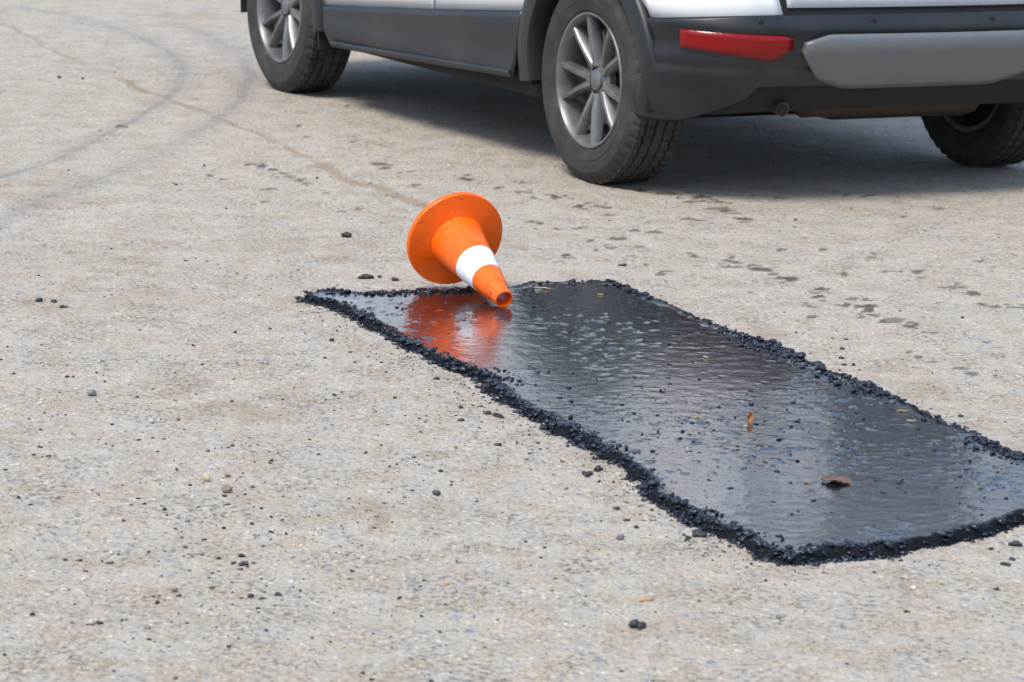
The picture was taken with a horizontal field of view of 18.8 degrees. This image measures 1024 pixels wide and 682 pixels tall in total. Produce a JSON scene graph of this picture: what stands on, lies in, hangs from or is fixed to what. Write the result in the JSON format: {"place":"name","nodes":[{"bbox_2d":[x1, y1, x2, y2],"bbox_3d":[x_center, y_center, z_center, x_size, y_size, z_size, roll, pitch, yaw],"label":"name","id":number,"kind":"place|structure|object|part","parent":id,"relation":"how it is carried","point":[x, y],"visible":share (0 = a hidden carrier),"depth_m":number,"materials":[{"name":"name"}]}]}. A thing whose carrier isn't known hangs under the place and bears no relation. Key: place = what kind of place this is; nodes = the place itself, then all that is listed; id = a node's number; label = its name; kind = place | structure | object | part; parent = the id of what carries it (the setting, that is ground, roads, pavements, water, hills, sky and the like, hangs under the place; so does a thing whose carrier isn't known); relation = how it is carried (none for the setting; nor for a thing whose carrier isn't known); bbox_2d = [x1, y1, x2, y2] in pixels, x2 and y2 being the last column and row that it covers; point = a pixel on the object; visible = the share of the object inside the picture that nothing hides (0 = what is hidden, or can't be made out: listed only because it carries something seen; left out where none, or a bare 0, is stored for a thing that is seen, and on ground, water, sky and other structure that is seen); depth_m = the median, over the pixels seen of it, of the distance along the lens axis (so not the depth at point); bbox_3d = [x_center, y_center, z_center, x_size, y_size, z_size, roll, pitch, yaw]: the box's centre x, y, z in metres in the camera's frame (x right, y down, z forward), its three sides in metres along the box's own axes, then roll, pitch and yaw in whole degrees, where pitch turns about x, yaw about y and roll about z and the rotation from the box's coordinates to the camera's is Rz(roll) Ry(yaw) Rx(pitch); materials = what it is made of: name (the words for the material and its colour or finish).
{"place":"outdoors","nodes":[
{"label":"outdoors","id":0,"kind":"place"},
{"bbox_2d":[0,0,1023,681],"bbox_3d":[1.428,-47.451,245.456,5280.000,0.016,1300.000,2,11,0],"label":"road","id":1,"kind":"structure","parent":0,"point":[786,236],"depth_m":7.33,"materials":[{"name":"grey asphalt"}]},
{"bbox_2d":[87,389,96,395],"bbox_3d":[-0.935,0.115,6.896,0.022,0.017,0.013,-6,14,-34],"label":"pebble","id":2,"kind":"object","parent":1,"relation":"on","point":[92,392],"visible":1,"depth_m":6.89,"materials":[{"name":"grey stone"}]},
{"bbox_2d":[171,587,177,591],"bbox_3d":[-0.585,0.431,5.378,0.012,0.010,0.008,3,11,8],"label":"pebble","id":3,"kind":"object","parent":1,"relation":"on","point":[174,589],"visible":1,"depth_m":5.38,"materials":[{"name":"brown stone"}]},
{"bbox_2d":[202,473,209,481],"bbox_3d":[-0.606,0.270,6.142,0.011,0.018,0.022,-8,15,-39],"label":"pebble","id":4,"kind":"object","parent":1,"relation":"on","point":[206,477],"visible":1,"depth_m":6.14,"materials":[{"name":"beige stone"}]},
{"bbox_2d":[222,484,232,492],"bbox_3d":[-0.557,0.289,6.060,0.023,0.017,0.015,-4,13,-27],"label":"pebble","id":5,"kind":"object","parent":1,"relation":"on","point":[226,488],"visible":1,"depth_m":6.05,"materials":[{"name":"brown stone"}]},
{"bbox_2d":[238,561,248,565],"bbox_3d":[-0.483,0.400,5.569,0.018,0.010,0.020,12,15,42],"label":"asphalt crumb","id":6,"kind":"object","parent":1,"relation":"on","point":[243,563],"visible":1,"depth_m":5.56,"materials":[{"name":"grey asphalt"}]},
{"bbox_2d":[341,231,351,237],"bbox_3d":[-0.486,-0.314,9.109,0.034,0.017,0.026,11,15,39],"label":"asphalt crumb","id":7,"kind":"object","parent":1,"relation":"on","point":[346,234],"visible":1,"depth_m":9.10,"materials":[{"name":"black asphalt"}]},
{"bbox_2d":[357,274,373,278],"bbox_3d":[-0.399,-0.176,8.440,0.047,0.014,0.022,0,11,-7],"label":"asphalt crumb","id":8,"kind":"object","parent":1,"relation":"on","point":[364,276],"visible":1,"depth_m":8.43,"materials":[{"name":"black asphalt"}]},
{"bbox_2d":[432,490,440,494],"bbox_3d":[-0.149,0.299,6.119,0.017,0.010,0.012,4,11,9],"label":"pebble","id":9,"kind":"object","parent":1,"relation":"on","point":[436,492],"visible":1,"depth_m":6.12,"materials":[{"name":"stone"}]},
{"bbox_2d":[492,413,503,417],"bbox_3d":[-0.029,0.163,6.805,0.031,0.009,0.017,12,15,41],"label":"asphalt crumb","id":10,"kind":"object","parent":1,"relation":"on","point":[499,415],"visible":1,"depth_m":6.80,"materials":[{"name":"black asphalt"}]},
{"bbox_2d":[0,31,1023,681],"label":"grit","id":11,"kind":"object","parent":1,"relation":"on","point":[412,489],"visible":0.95,"depth_m":6.00,"materials":[{"name":"black gravel"}]},
{"bbox_2d":[581,471,592,476],"bbox_3d":[0.152,0.270,6.307,0.024,0.010,0.027,3,11,8],"label":"asphalt crumb","id":12,"kind":"object","parent":1,"relation":"on","point":[587,474],"visible":1,"depth_m":6.30,"materials":[{"name":"black asphalt"}]},
{"bbox_2d":[593,465,602,471],"bbox_3d":[0.177,0.261,6.346,0.020,0.014,0.015,-2,12,-19],"label":"asphalt crumb","id":13,"kind":"object","parent":1,"relation":"on","point":[599,468],"visible":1,"depth_m":6.34,"materials":[{"name":"black asphalt"}]},
{"bbox_2d":[616,534,624,539],"bbox_3d":[0.204,0.368,5.815,0.018,0.013,0.009,-2,12,-17],"label":"pebble","id":14,"kind":"object","parent":1,"relation":"on","point":[620,536],"visible":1,"depth_m":5.81,"materials":[{"name":"grey stone"}]},
{"bbox_2d":[240,0,1023,183],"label":"white car","id":15,"kind":"object","parent":1,"relation":"on","point":[624,89],"visible":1,"depth_m":10.14,"materials":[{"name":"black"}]},
{"bbox_3d":[-0.480,-1.562,11.526,0.071,0.724,1.113,-4,13,-27],"label":"front door","id":16,"kind":"part","parent":15,"relation":"part of","materials":[{"name":"white paint"}]},
{"bbox_3d":[-0.100,-1.446,10.809,0.068,0.647,0.777,-4,13,-27],"label":"rear door","id":17,"kind":"part","parent":15,"relation":"part of","materials":[{"name":"white paint"}]},
{"bbox_2d":[628,619,646,628],"bbox_3d":[0.212,0.478,5.250,0.031,0.015,0.022,3,11,6],"label":"asphalt crumb","id":18,"kind":"object","parent":1,"relation":"on","point":[635,623],"visible":1,"depth_m":5.25,"materials":[{"name":"grey asphalt"}]},
{"bbox_2d":[638,597,654,601],"bbox_3d":[0.237,0.451,5.404,0.038,0.005,0.011,-8,15,-39],"label":"twig","id":19,"kind":"object","parent":1,"relation":"on","point":[648,599],"visible":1,"depth_m":5.40,"materials":[{"name":"brown wood"}]},
{"bbox_2d":[294,278,1023,566],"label":"asphalt patch","id":20,"kind":"object","parent":1,"relation":"on","point":[582,364],"visible":1,"depth_m":6.80,"materials":[{"name":"black asphalt"}]},
{"bbox_2d":[406,192,512,307],"bbox_3d":[-0.088,-0.193,8.154,0.272,0.272,0.354,-3,30,-24],"label":"traffic cone","id":21,"kind":"object","parent":20,"relation":"on","point":[455,237],"visible":1,"depth_m":8.21,"materials":[{"name":"orange plastic"}]},
{"bbox_2d":[747,412,753,423],"bbox_3d":[0.520,0.169,6.769,0.016,0.028,0.010,15,-17,-7],"label":"curled leaf","id":22,"kind":"object","parent":20,"relation":"on","point":[750,417],"visible":1,"depth_m":6.77,"materials":[{"name":"orange plant"}]},
{"bbox_2d":[821,474,850,484],"bbox_3d":[0.654,0.281,6.253,0.060,0.016,0.055,9,13,19],"label":"dry leaf","id":23,"kind":"object","parent":20,"relation":"on","point":[843,479],"visible":1,"depth_m":6.26,"materials":[{"name":"brown plant"}]},
{"bbox_2d":[692,529,707,537],"bbox_3d":[0.354,0.365,5.861,0.023,0.015,0.028,-8,15,-40],"label":"asphalt crumb","id":24,"kind":"object","parent":1,"relation":"on","point":[697,533],"visible":1,"depth_m":5.86,"materials":[{"name":"black asphalt"}]},
{"bbox_2d":[999,562,1010,565],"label":"asphalt crumb","id":25,"kind":"object","parent":1,"relation":"on","point":[1005,563],"visible":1,"depth_m":5.71,"materials":[{"name":"grey asphalt"}]},
{"bbox_2d":[1008,540,1022,546],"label":"asphalt crumb","id":26,"kind":"object","parent":1,"relation":"on","point":[1015,543],"visible":1,"depth_m":5.85,"materials":[{"name":"black asphalt"}]}
]}

